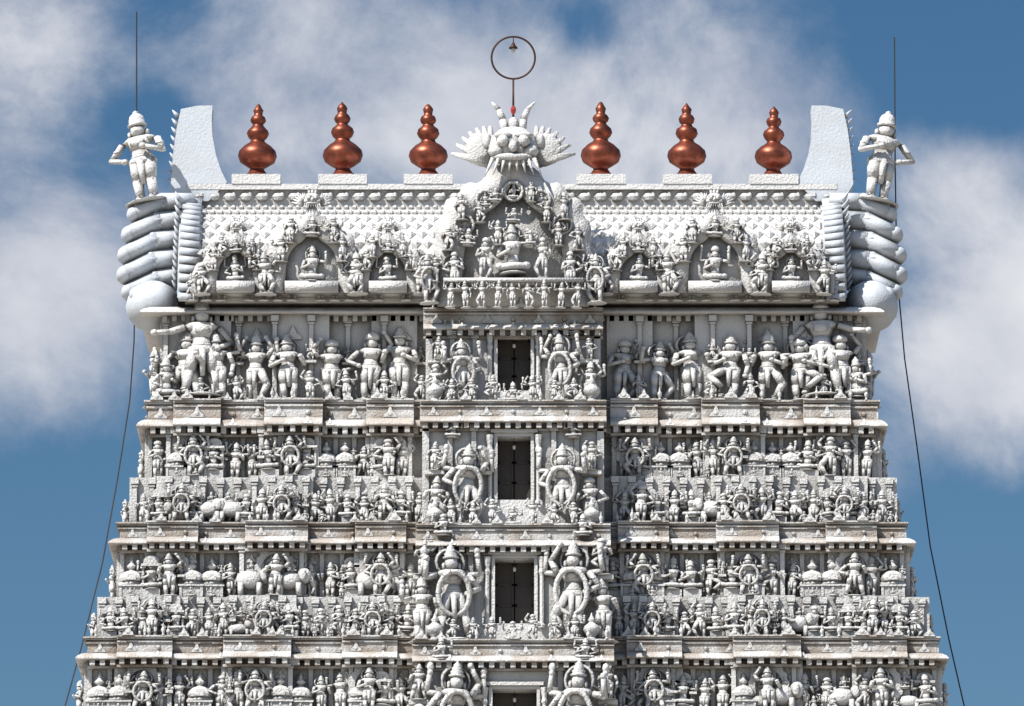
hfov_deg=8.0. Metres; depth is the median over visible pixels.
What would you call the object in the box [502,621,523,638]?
statue
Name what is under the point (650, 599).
prabhavali
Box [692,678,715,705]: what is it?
statue
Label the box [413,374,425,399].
statue
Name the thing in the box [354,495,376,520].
statue
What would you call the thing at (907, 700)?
statue
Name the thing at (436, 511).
vase finial
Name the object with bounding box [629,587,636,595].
statue
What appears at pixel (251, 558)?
kudu leaf
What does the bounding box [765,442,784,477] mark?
mini shrine
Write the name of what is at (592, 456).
statue
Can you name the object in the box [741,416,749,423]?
kudu leaf
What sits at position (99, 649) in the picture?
kudu leaf
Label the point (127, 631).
kudu leaf
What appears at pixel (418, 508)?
statue
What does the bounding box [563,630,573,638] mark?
kudu leaf
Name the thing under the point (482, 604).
central bay
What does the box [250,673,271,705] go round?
mini shrine
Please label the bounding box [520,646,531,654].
kudu leaf
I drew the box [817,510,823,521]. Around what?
statue
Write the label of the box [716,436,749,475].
statue
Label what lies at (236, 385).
statue
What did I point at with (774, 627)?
statue
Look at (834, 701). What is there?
statue
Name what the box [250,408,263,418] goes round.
kudu leaf
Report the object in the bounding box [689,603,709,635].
statue
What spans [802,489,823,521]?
statue
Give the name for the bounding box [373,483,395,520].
statue
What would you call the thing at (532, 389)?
statue
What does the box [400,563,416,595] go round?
statue
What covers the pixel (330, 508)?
statue
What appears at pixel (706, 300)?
statue
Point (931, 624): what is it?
statue
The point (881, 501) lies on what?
statue
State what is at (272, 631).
kudu leaf
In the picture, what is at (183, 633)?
kudu leaf
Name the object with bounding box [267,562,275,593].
statue
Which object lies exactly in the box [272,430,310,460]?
prabhavali
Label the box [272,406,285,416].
kudu leaf
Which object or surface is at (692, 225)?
statue
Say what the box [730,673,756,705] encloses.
mini shrine
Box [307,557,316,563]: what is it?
kudu leaf
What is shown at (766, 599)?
prabhavali
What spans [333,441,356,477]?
mini shrine
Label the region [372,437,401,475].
statue
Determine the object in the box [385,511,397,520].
kudu leaf
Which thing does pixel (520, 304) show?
kudu leaf
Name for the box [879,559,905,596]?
mini shrine
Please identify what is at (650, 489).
prabhavali
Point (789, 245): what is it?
statue
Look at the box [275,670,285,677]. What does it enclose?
kudu leaf
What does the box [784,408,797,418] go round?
kudu leaf
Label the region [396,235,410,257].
statue
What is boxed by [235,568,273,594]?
statue
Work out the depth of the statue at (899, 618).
150.58 m
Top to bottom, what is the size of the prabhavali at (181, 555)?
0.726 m
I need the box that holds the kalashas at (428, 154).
[238,102,791,173]
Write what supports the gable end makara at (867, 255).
attached to the barrel roof
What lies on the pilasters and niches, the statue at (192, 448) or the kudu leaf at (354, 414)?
the statue at (192, 448)
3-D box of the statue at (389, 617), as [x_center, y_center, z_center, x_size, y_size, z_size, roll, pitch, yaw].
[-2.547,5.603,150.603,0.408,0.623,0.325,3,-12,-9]
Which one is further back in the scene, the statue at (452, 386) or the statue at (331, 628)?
the statue at (452, 386)
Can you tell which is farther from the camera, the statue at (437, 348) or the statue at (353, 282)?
the statue at (353, 282)
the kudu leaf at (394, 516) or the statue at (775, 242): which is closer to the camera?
the kudu leaf at (394, 516)
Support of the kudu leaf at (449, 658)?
on the cornice bands
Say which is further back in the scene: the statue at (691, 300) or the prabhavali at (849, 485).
the statue at (691, 300)
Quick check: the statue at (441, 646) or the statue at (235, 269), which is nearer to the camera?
the statue at (441, 646)
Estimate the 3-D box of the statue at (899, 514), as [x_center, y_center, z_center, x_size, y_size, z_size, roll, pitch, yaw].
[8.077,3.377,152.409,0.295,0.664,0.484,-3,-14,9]
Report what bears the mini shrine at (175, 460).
on the tower body
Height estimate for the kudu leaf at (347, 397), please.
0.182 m
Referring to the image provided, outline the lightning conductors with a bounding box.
[64,12,964,705]
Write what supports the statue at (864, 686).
on the pilasters and niches
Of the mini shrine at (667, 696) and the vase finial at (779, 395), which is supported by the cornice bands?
the vase finial at (779, 395)
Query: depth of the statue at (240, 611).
150.59 m
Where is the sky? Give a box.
[0,0,1023,705]
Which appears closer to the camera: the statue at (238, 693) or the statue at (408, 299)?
the statue at (238, 693)
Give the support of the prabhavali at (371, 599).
attached to the pilasters and niches
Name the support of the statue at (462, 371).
on the central bay
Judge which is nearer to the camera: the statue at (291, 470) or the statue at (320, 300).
the statue at (291, 470)
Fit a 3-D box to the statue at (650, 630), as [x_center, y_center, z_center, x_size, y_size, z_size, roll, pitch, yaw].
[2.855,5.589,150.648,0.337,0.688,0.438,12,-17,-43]
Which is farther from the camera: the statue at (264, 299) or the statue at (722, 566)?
the statue at (264, 299)
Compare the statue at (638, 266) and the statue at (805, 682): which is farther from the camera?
the statue at (638, 266)
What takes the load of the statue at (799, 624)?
on the cornice bands
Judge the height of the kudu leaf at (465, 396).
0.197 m
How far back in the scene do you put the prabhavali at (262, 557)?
151.24 m
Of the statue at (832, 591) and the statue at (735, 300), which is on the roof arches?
the statue at (735, 300)
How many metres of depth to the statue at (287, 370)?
153.02 m
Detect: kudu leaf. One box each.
[94,644,104,651]
[122,626,133,634]
[125,642,135,650]
[127,529,137,536]
[150,389,162,399]
[153,408,166,418]
[154,528,164,535]
[156,512,165,519]
[168,391,178,399]
[178,627,188,635]
[181,389,192,397]
[190,407,203,416]
[191,513,201,521]
[191,644,201,651]
[196,627,207,635]
[209,513,219,521]
[223,392,231,399]
[225,529,235,536]
[228,418,236,425]
[234,642,245,650]
[247,554,255,561]
[248,329,265,341]
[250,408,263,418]
[251,626,259,633]
[255,527,265,534]
[256,392,264,399]
[266,626,277,634]
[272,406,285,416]
[275,627,283,633]
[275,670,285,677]
[287,326,301,339]
[291,644,298,651]
[293,510,303,519]
[303,416,311,423]
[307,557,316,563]
[323,529,333,536]
[324,391,335,399]
[325,419,333,425]
[343,392,352,399]
[346,624,359,634]
[347,408,360,418]
[349,514,359,521]
[350,642,361,650]
[362,528,372,535]
[367,511,376,520]
[371,388,382,397]
[380,624,392,634]
[383,407,396,416]
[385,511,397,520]
[388,509,400,519]
[402,326,410,339]
[414,629,426,638]
[419,646,430,654]
[422,531,432,538]
[427,407,438,415]
[431,315,441,322]
[436,631,445,638]
[446,655,453,660]
[460,390,470,399]
[469,646,480,654]
[471,531,481,538]
[472,516,480,522]
[481,407,491,415]
[482,315,492,322]
[491,515,502,522]
[507,628,519,638]
[516,299,525,306]
[517,392,526,399]
[520,531,530,538]
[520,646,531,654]
[533,315,543,322]
[534,407,545,415]
[541,513,552,522]
[547,655,554,660]
[553,391,563,399]
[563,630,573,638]
[568,531,579,538]
[570,646,581,654]
[574,390,585,399]
[584,315,595,322]
[587,407,598,415]
[617,387,629,397]
[622,626,632,635]
[625,528,635,535]
[627,407,640,416]
[629,512,639,520]
[635,642,645,650]
[639,390,649,397]
[640,627,650,634]
[651,512,660,519]
[665,418,674,425]
[669,529,676,536]
[687,408,700,418]
[698,672,707,679]
[709,406,722,416]
[721,510,732,519]
[724,387,736,397]
[725,644,732,651]
[726,527,736,534]
[728,626,739,635]
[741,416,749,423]
[744,642,755,650]
[745,388,756,397]
[747,626,756,634]
[758,329,775,341]
[762,419,771,425]
[762,509,774,519]
[768,554,776,561]
[782,623,794,633]
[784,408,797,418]
[787,557,796,563]
[798,331,811,339]
[804,512,815,521]
[813,529,823,536]
[820,407,833,416]
[822,644,832,651]
[833,511,844,519]
[833,528,843,535]
[834,388,845,397]
[855,624,868,634]
[857,511,867,519]
[860,419,868,425]
[860,642,870,650]
[876,627,885,634]
[893,627,902,634]
[900,670,909,678]
[919,644,929,651]
[924,627,934,635]
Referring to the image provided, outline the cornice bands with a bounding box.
[75,307,948,682]
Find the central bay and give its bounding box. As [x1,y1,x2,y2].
[409,331,617,705]
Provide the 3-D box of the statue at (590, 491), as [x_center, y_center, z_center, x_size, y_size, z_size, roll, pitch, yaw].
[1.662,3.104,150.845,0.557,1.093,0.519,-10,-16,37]
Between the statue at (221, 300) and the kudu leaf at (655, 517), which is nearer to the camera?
the kudu leaf at (655, 517)
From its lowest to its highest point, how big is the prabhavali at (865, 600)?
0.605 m
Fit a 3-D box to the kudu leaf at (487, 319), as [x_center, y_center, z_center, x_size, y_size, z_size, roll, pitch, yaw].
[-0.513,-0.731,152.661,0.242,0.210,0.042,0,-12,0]
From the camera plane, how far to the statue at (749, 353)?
153.15 m
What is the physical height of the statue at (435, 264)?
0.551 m
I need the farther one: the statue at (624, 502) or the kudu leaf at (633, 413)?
the kudu leaf at (633, 413)
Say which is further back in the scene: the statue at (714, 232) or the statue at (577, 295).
the statue at (714, 232)
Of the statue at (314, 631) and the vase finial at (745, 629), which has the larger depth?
the statue at (314, 631)
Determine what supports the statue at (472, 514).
on the central bay
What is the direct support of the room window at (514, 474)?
attached to the central bay
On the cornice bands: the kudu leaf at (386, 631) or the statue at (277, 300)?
the kudu leaf at (386, 631)
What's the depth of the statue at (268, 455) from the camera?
152.36 m
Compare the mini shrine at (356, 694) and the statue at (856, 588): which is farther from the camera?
the statue at (856, 588)
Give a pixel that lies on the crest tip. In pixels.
(513, 110)
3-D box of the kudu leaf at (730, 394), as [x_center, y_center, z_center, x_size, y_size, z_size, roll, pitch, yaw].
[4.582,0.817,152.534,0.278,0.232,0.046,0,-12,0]
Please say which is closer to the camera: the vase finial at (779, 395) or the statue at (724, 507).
the statue at (724, 507)
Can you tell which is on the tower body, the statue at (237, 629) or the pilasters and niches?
the pilasters and niches
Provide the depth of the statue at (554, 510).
150.56 m
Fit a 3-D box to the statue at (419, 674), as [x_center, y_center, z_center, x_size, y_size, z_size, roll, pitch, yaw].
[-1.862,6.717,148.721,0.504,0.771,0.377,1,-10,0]
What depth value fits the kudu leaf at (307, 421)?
152.27 m
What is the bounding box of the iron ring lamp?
[491,36,535,116]
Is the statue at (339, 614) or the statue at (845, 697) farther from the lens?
the statue at (339, 614)
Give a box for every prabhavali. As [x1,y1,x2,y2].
[121,662,162,693]
[136,597,167,623]
[153,546,189,577]
[163,480,198,508]
[175,430,211,460]
[241,663,275,687]
[246,596,279,622]
[254,545,294,572]
[266,479,299,507]
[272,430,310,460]
[348,663,387,694]
[358,596,387,622]
[359,547,399,576]
[367,480,398,508]
[370,436,407,460]
[616,431,653,461]
[624,480,655,507]
[624,547,664,578]
[635,663,675,694]
[637,596,663,620]
[716,429,751,458]
[726,479,757,507]
[729,545,768,578]
[744,596,777,622]
[748,663,788,692]
[810,430,845,461]
[830,480,859,509]
[834,546,873,570]
[856,597,887,619]
[862,662,902,694]
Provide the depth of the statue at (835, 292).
153.19 m
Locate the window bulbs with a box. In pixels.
[512,344,515,701]
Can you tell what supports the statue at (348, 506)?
on the pilasters and niches
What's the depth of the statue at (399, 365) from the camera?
153.11 m
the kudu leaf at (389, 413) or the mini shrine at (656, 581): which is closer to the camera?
the mini shrine at (656, 581)
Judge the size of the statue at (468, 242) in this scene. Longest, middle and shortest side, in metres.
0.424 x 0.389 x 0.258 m
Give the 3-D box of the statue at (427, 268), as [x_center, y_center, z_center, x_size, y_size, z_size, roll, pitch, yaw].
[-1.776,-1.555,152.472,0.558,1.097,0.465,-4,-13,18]
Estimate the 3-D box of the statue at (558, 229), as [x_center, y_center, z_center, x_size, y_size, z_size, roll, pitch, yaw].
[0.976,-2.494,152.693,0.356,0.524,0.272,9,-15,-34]
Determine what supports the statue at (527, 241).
on the central bay
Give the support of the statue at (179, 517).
on the cornice bands
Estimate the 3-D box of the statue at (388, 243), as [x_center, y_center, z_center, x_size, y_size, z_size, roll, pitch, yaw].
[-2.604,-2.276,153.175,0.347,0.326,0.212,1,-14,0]
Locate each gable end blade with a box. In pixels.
[171,106,226,201]
[798,106,852,201]
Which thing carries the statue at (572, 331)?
on the cornice bands
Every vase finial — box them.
[161,623,164,634]
[400,385,404,397]
[426,375,443,399]
[426,498,442,523]
[426,613,443,638]
[503,390,506,399]
[538,388,541,399]
[583,375,599,399]
[583,498,599,523]
[583,613,599,638]
[599,513,602,523]
[604,625,608,638]
[630,509,633,520]
[653,622,657,634]
[657,387,661,399]
[679,624,682,635]
[710,386,713,397]
[744,623,747,634]
[760,388,763,399]
[777,388,780,399]
[837,624,841,635]
[875,509,879,521]
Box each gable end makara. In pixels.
[116,110,203,332]
[820,110,907,332]
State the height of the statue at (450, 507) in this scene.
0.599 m
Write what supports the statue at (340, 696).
on the tower body
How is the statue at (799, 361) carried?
on the cornice bands
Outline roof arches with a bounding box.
[192,185,834,296]
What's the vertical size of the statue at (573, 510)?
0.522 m
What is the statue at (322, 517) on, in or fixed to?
on the cornice bands
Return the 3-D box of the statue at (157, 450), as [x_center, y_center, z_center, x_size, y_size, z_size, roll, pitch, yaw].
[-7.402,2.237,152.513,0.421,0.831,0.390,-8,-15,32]
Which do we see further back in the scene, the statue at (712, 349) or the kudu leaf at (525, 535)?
the statue at (712, 349)
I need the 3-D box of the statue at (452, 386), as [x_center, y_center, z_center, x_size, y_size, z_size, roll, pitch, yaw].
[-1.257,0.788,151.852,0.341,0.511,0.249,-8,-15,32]
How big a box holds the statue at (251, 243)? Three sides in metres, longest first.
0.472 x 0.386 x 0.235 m
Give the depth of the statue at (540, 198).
152.92 m
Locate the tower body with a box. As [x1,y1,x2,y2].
[84,317,942,705]
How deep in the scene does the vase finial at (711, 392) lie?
152.55 m
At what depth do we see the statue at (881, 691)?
149.82 m
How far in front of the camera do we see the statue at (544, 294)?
152.22 m
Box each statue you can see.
[72,680,83,705]
[87,613,96,635]
[98,606,121,632]
[105,565,115,596]
[106,681,113,688]
[109,111,165,208]
[112,607,135,632]
[120,499,128,521]
[124,683,133,689]
[125,675,152,705]
[126,587,134,595]
[126,670,161,705]
[134,612,147,634]
[135,493,150,521]
[136,559,164,588]
[137,599,166,634]
[138,450,144,477]
[142,347,159,408]
[147,440,165,477]
[148,494,168,516]
[149,356,181,399]
[150,301,234,397]
[152,677,171,705]
[156,553,182,595]
[156,612,166,631]
[160,330,204,399]
[161,499,196,520]
[163,562,179,594]
[164,674,193,705]
[165,679,171,689]
[166,483,197,520]
[166,607,187,630]
[173,467,180,475]
[176,434,209,475]
[177,564,185,573]
[183,491,201,516]
[183,607,200,635]
[186,273,196,301]
[187,587,194,596]
[192,262,211,296]
[196,498,231,521]
[197,377,209,391]
[198,607,217,635]
[199,441,227,469]
[201,289,211,301]
[206,247,222,270]
[206,587,215,596]
[207,331,241,399]
[207,492,216,501]
[208,498,242,521]
[208,675,227,705]
[210,624,220,635]
[211,602,236,635]
[215,236,226,257]
[215,294,225,301]
[217,565,225,574]
[222,562,238,596]
[222,669,251,705]
[223,253,246,280]
[223,615,254,634]
[224,442,249,477]
[224,492,233,501]
[225,679,234,689]
[227,238,242,252]
[227,376,243,399]
[231,347,244,361]
[233,333,279,399]
[235,493,257,516]
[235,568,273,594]
[235,607,245,617]
[237,668,272,705]
[240,445,258,477]
[243,236,259,257]
[244,294,254,301]
[246,560,256,570]
[246,604,268,634]
[248,252,277,296]
[248,488,276,519]
[249,601,278,634]
[252,249,260,271]
[253,438,279,470]
[256,445,263,455]
[258,297,268,301]
[259,602,281,631]
[260,260,281,296]
[263,553,290,595]
[265,492,286,519]
[266,485,296,519]
[267,343,279,359]
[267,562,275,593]
[268,334,306,397]
[271,235,291,262]
[273,294,282,301]
[273,434,306,475]
[275,444,301,474]
[276,605,301,630]
[280,568,315,596]
[283,217,297,243]
[285,560,297,572]
[286,294,296,301]
[286,493,304,519]
[294,448,315,469]
[299,244,327,280]
[299,610,313,635]
[300,370,320,397]
[301,493,327,521]
[303,216,322,237]
[303,511,308,519]
[304,563,319,596]
[305,343,318,359]
[311,337,356,399]
[311,624,319,635]
[311,675,330,705]
[313,608,329,635]
[315,294,325,301]
[317,489,342,521]
[318,511,326,521]
[321,562,339,596]
[322,469,329,477]
[323,215,343,243]
[325,671,348,705]
[328,624,334,635]
[330,294,339,301]
[331,605,347,635]
[334,233,349,262]
[335,370,357,397]
[336,494,358,517]
[337,582,346,596]
[339,252,373,296]
[340,261,366,295]
[340,468,348,477]
[340,561,359,588]
[343,346,352,357]
[344,293,353,301]
[344,623,350,633]
[346,330,393,399]
[348,609,363,632]
[349,448,356,456]
[354,445,376,475]
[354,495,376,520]
[355,569,395,595]
[356,666,381,705]
[358,296,367,301]
[358,602,387,634]
[359,248,374,271]
[361,609,384,630]
[363,551,398,595]
[365,234,380,257]
[366,463,375,475]
[367,447,388,469]
[371,491,396,515]
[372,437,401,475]
[373,294,382,301]
[373,370,395,396]
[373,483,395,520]
[374,675,398,705]
[375,256,398,280]
[380,237,395,252]
[380,326,419,397]
[381,609,398,634]
[384,559,407,595]
[387,677,409,705]
[389,490,413,515]
[392,441,415,475]
[395,604,413,631]
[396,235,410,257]
[398,576,443,643]
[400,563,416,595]
[401,294,411,301]
[402,248,415,271]
[409,663,432,699]
[411,262,429,296]
[411,492,421,521]
[412,253,442,304]
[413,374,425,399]
[413,539,436,574]
[417,346,425,361]
[419,543,481,638]
[422,475,449,523]
[424,661,487,705]
[425,362,448,399]
[426,441,443,470]
[431,256,442,282]
[431,336,441,359]
[431,514,455,536]
[432,637,452,658]
[440,338,481,399]
[441,225,458,251]
[441,443,494,523]
[442,252,463,292]
[442,379,460,399]
[442,498,460,521]
[443,282,458,308]
[444,319,459,334]
[445,423,462,438]
[445,618,459,637]
[454,193,468,220]
[456,280,472,308]
[459,217,470,231]
[459,228,478,246]
[463,379,478,399]
[463,502,482,523]
[466,617,479,638]
[473,202,485,223]
[473,281,490,308]
[475,236,495,277]
[479,192,490,206]
[482,616,501,638]
[484,375,500,399]
[484,498,502,523]
[487,188,503,202]
[488,220,507,246]
[490,279,507,308]
[495,222,532,276]
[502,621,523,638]
[503,282,520,308]
[503,382,523,399]
[505,207,522,223]
[505,506,522,523]
[508,184,519,197]
[518,228,537,245]
[520,282,535,308]
[522,375,542,399]
[524,498,542,523]
[524,613,540,638]
[525,182,536,202]
[533,236,551,277]
[535,193,547,206]
[535,280,552,308]
[536,443,589,523]
[539,332,580,399]
[540,201,552,223]
[543,540,604,638]
[545,503,562,523]
[546,380,560,399]
[547,659,609,705]
[548,222,567,246]
[548,616,561,638]
[554,192,572,220]
[554,282,568,308]
[559,217,568,231]
[561,251,582,292]
[563,423,583,438]
[564,613,585,636]
[565,502,582,522]
[566,378,581,399]
[567,320,579,334]
[569,224,585,251]
[571,282,585,308]
[571,514,592,536]
[573,638,597,658]
[574,361,605,399]
[575,477,608,523]
[581,253,611,305]
[582,254,600,282]
[582,338,598,359]
[582,440,603,469]
[588,578,618,643]
[591,538,612,574]
[596,667,617,699]
[600,262,616,296]
[606,339,637,399]
[608,559,623,589]
[610,247,626,271]
[611,440,630,475]
[612,491,636,520]
[612,608,629,635]
[613,675,636,705]
[614,294,625,301]
[615,235,631,257]
[618,437,651,475]
[623,603,647,634]
[625,552,660,595]
[629,253,650,280]
[629,462,635,474]
[629,483,655,520]
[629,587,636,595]
[630,237,646,252]
[632,374,646,397]
[632,680,648,705]
[634,344,645,360]
[634,487,655,520]
[635,667,670,705]
[636,446,656,469]
[637,601,666,634]
[639,341,675,399]
[642,607,662,634]
[644,294,653,301]
[647,236,660,257]
[647,493,667,517]
[648,586,656,595]
[651,250,680,296]
[652,249,665,271]
[656,468,665,475]
[656,609,678,630]
[658,296,668,301]
[659,564,665,573]
[660,265,682,296]
[661,556,688,588]
[662,490,687,521]
[670,680,676,689]
[671,675,697,704]
[672,295,682,301]
[672,331,709,399]
[673,234,693,262]
[676,468,683,477]
[677,611,693,635]
[680,489,700,517]
[680,559,704,590]
[682,440,703,477]
[685,218,700,243]
[687,294,696,301]
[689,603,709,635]
[690,498,720,521]
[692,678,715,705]
[699,245,730,280]
[699,559,722,596]
[700,438,723,477]
[701,294,710,301]
[704,380,720,397]
[704,465,710,477]
[704,492,714,501]
[704,606,724,632]
[706,215,724,237]
[706,333,749,397]
[707,344,718,359]
[708,674,730,705]
[712,492,733,517]
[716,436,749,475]
[717,559,744,588]
[718,563,726,573]
[723,602,746,630]
[726,217,746,243]
[726,484,756,519]
[728,442,749,474]
[729,294,739,301]
[729,490,756,515]
[731,553,765,594]
[738,234,753,262]
[739,607,757,634]
[742,348,755,359]
[743,332,795,399]
[743,373,759,393]
[744,294,753,301]
[745,252,778,296]
[747,599,776,634]
[748,586,757,593]
[749,261,768,295]
[749,467,758,475]
[749,487,774,519]
[752,695,769,705]
[753,666,780,705]
[756,609,779,634]
[757,297,768,301]
[761,247,777,271]
[761,563,781,594]
[766,491,792,516]
[769,237,781,257]
[769,469,776,477]
[769,623,779,634]
[773,294,781,301]
[773,681,808,705]
[776,609,793,632]
[777,447,785,455]
[778,676,790,686]
[780,339,823,400]
[781,255,802,280]
[781,490,809,521]
[782,238,798,252]
[784,563,801,596]
[787,613,818,635]
[788,302,871,397]
[788,468,795,477]
[793,438,822,469]
[794,608,804,616]
[796,672,818,705]
[797,582,805,596]
[798,235,814,257]
[800,294,811,301]
[801,512,807,521]
[801,606,826,630]
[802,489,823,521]
[806,248,817,271]
[807,695,820,705]
[808,587,817,596]
[812,439,840,475]
[812,677,835,705]
[814,259,836,295]
[814,373,831,397]
[815,289,824,301]
[816,332,861,399]
[816,493,835,516]
[817,435,842,475]
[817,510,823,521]
[823,607,842,631]
[829,275,840,301]
[829,486,859,520]
[829,587,837,596]
[829,685,863,705]
[829,697,837,705]
[832,487,860,516]
[837,439,857,475]
[838,551,866,595]
[838,607,856,631]
[839,676,849,688]
[840,561,866,593]
[842,357,872,399]
[849,372,870,399]
[851,491,874,520]
[852,607,867,630]
[854,351,864,361]
[854,675,874,705]
[858,111,914,208]
[858,439,880,477]
[858,556,887,595]
[858,599,887,634]
[864,349,881,408]
[869,490,894,521]
[869,510,875,520]
[869,666,894,705]
[877,602,893,634]
[882,449,888,477]
[882,675,892,705]
[885,623,895,633]
[887,511,893,521]
[888,588,897,595]
[889,607,908,631]
[889,685,924,705]
[891,697,899,705]
[897,499,904,521]
[899,565,905,573]
[900,675,910,688]
[905,610,923,635]
[910,567,917,596]
[910,672,938,705]
[930,615,933,632]
[942,682,949,705]
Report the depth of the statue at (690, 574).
151.22 m
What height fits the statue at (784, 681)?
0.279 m
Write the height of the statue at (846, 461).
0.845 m
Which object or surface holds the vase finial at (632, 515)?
on the cornice bands
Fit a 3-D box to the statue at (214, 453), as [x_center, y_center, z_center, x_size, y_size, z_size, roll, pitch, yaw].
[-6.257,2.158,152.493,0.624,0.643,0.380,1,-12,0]
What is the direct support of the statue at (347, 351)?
on the pilasters and niches
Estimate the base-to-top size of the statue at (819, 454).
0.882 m
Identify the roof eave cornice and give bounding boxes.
[140,307,883,352]
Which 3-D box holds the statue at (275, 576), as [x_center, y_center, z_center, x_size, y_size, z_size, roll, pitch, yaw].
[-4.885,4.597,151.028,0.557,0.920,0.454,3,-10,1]
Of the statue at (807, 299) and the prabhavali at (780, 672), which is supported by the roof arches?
the statue at (807, 299)
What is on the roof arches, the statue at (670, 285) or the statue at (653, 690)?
the statue at (670, 285)
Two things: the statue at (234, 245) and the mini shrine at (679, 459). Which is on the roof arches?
the statue at (234, 245)
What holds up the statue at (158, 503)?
on the pilasters and niches
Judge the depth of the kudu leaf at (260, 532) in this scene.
151.27 m
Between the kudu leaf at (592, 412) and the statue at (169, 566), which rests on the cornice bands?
the kudu leaf at (592, 412)
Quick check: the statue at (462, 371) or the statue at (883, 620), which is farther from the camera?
the statue at (462, 371)
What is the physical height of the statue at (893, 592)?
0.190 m
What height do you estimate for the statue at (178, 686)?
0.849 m
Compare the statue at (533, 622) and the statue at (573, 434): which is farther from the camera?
the statue at (573, 434)
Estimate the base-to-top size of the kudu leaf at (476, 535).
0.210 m
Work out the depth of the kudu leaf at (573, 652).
149.01 m
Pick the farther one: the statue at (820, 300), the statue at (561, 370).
the statue at (820, 300)
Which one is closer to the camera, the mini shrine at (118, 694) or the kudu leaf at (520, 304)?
the mini shrine at (118, 694)
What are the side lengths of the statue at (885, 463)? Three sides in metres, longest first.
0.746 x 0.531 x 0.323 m
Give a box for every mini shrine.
[85,674,108,705]
[106,674,132,705]
[118,559,143,596]
[164,442,187,475]
[178,558,203,596]
[184,444,207,475]
[186,674,213,705]
[202,559,224,596]
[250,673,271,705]
[267,673,293,705]
[292,674,314,705]
[316,441,337,477]
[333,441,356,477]
[347,675,369,705]
[619,561,643,596]
[641,558,664,595]
[650,441,672,477]
[651,674,675,705]
[668,441,691,477]
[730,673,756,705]
[740,558,765,594]
[742,440,765,475]
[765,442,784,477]
[779,441,801,477]
[799,559,821,596]
[820,558,845,596]
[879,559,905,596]
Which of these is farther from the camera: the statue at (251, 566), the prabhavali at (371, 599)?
the statue at (251, 566)
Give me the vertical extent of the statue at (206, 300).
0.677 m
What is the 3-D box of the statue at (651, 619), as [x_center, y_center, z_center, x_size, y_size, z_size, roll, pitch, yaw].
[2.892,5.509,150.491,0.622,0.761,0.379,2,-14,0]
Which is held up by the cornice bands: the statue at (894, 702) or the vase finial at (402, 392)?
the vase finial at (402, 392)
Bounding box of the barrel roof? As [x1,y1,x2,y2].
[185,184,838,306]
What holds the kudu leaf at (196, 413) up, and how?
on the cornice bands
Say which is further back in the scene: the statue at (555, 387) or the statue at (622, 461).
the statue at (622, 461)
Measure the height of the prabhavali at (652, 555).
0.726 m
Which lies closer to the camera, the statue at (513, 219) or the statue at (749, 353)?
the statue at (513, 219)
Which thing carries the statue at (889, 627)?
on the cornice bands
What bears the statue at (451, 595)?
on the central bay
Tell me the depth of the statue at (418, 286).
152.98 m
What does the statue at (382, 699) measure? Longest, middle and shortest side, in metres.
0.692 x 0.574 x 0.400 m
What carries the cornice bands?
attached to the tower body
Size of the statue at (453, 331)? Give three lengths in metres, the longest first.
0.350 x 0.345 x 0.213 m
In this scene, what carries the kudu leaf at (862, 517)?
on the cornice bands
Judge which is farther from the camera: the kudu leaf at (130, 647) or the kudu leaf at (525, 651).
the kudu leaf at (130, 647)
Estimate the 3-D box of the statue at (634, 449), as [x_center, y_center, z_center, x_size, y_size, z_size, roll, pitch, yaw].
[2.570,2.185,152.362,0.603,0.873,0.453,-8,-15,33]
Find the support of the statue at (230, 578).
on the tower body
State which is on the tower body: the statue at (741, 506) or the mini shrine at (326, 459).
the mini shrine at (326, 459)
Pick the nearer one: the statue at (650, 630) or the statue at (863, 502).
the statue at (650, 630)
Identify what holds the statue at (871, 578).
on the pilasters and niches
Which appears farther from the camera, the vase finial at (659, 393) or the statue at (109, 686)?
the vase finial at (659, 393)
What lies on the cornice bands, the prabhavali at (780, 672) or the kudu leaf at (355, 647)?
the kudu leaf at (355, 647)
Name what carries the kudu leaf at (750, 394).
on the cornice bands
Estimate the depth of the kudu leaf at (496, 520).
150.21 m
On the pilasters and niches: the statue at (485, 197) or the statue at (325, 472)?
the statue at (325, 472)
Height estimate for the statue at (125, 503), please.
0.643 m
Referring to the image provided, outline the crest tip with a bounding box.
[511,106,515,114]
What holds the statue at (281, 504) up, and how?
on the cornice bands
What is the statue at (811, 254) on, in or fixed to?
on the roof arches
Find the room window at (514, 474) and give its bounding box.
[492,339,536,705]
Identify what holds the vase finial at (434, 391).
on the central bay
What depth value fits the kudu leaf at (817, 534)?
151.49 m
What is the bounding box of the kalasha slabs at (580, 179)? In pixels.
[232,174,797,183]
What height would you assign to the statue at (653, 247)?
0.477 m
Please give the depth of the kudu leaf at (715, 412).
152.52 m
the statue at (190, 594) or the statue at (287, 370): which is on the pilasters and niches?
the statue at (190, 594)
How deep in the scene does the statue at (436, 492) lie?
150.82 m
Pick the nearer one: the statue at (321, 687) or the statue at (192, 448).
the statue at (321, 687)
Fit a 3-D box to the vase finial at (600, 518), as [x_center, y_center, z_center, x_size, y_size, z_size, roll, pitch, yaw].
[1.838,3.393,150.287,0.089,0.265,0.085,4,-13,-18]
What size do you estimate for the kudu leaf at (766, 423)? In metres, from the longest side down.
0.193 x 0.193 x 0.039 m
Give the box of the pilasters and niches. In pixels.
[86,315,937,705]
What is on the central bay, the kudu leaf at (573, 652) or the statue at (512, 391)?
the statue at (512, 391)
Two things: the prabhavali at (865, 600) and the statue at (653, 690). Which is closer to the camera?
the statue at (653, 690)
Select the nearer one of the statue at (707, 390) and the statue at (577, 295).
the statue at (577, 295)
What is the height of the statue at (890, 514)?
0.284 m
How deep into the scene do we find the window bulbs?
150.29 m

